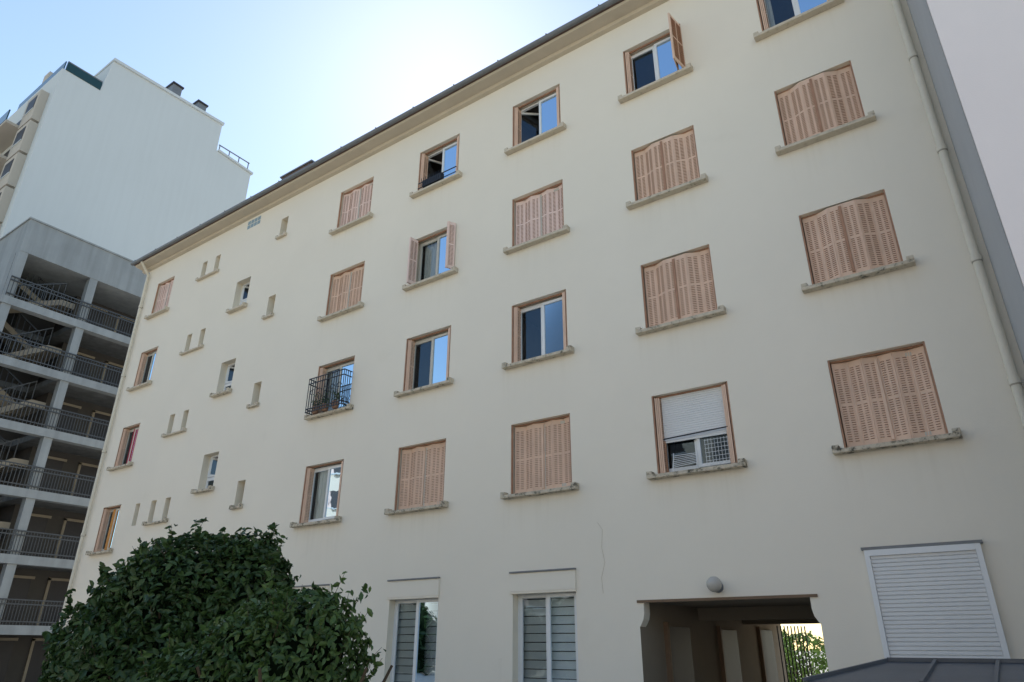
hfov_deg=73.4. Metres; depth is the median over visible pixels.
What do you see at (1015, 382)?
downpipes
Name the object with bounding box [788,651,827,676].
ground
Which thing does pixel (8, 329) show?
stairs
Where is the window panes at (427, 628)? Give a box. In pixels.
[109,0,826,681]
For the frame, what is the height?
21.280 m
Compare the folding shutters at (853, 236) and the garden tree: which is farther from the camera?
the garden tree
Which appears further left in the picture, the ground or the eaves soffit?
the eaves soffit
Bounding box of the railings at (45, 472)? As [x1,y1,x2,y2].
[0,275,134,625]
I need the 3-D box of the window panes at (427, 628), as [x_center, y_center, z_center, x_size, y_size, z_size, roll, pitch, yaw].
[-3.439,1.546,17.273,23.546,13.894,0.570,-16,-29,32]
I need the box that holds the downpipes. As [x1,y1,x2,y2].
[59,0,1023,625]
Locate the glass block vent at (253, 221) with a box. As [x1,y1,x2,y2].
[247,216,260,229]
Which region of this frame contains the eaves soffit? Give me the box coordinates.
[136,0,668,273]
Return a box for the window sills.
[85,0,962,555]
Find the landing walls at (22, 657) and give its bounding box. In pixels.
[0,296,135,681]
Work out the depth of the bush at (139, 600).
7.83 m
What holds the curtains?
attached to the window reveals
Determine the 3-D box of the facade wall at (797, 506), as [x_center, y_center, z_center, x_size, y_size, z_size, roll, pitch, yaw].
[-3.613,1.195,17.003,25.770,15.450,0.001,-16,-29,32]
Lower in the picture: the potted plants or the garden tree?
the garden tree
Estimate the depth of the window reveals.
16.08 m
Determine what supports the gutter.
attached to the roof
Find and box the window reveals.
[93,0,922,681]
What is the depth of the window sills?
13.74 m
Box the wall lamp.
[706,576,723,592]
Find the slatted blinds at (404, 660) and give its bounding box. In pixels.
[395,596,576,681]
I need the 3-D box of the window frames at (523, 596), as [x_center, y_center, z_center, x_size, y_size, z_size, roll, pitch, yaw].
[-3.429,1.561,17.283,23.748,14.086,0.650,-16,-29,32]
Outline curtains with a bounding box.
[104,0,774,549]
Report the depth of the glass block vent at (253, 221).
23.27 m
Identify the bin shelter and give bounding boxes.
[803,657,1023,681]
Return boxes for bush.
[38,517,310,681]
[134,564,392,681]
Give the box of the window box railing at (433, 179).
[418,166,456,188]
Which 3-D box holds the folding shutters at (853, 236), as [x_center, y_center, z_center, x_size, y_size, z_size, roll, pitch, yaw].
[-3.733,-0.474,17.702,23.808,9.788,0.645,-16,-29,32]
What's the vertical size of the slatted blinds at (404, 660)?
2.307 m
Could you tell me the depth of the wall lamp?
10.43 m
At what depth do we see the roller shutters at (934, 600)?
9.01 m
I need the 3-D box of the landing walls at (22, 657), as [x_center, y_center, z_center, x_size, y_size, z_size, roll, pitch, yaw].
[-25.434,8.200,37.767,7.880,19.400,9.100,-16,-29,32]
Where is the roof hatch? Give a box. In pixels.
[280,159,314,178]
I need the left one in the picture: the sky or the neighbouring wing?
the sky
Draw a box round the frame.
[0,217,149,634]
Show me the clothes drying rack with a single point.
(716, 459)
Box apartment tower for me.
[0,58,252,260]
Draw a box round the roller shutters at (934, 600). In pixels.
[661,387,1010,658]
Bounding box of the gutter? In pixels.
[131,0,619,265]
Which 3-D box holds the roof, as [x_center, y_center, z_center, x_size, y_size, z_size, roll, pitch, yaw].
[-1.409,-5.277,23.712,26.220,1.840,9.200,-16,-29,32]
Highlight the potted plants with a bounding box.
[310,391,343,405]
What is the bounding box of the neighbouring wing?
[906,0,1023,362]
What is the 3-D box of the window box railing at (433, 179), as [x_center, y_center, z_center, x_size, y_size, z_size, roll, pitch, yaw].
[-2.015,-4.302,18.140,1.330,0.290,0.125,-16,-29,32]
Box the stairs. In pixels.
[0,273,74,530]
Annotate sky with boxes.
[0,0,823,650]
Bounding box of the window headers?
[292,568,575,602]
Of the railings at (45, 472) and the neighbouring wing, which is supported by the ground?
the neighbouring wing
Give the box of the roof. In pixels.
[134,0,623,265]
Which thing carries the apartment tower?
on the ground
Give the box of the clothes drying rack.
[673,436,729,469]
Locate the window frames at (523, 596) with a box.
[101,0,931,681]
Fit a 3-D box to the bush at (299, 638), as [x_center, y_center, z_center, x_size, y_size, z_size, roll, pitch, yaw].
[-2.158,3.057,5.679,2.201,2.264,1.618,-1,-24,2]
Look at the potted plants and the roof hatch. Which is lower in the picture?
the potted plants
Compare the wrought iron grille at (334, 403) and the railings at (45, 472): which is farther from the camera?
the railings at (45, 472)
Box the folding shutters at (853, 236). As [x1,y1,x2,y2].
[93,0,947,551]
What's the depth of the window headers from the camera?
12.63 m
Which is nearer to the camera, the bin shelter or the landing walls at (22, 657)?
the bin shelter
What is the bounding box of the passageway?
[637,594,820,681]
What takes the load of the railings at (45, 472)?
on the frame
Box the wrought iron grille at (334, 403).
[305,368,352,414]
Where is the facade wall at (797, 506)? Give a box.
[63,0,1023,681]
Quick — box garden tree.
[782,629,828,681]

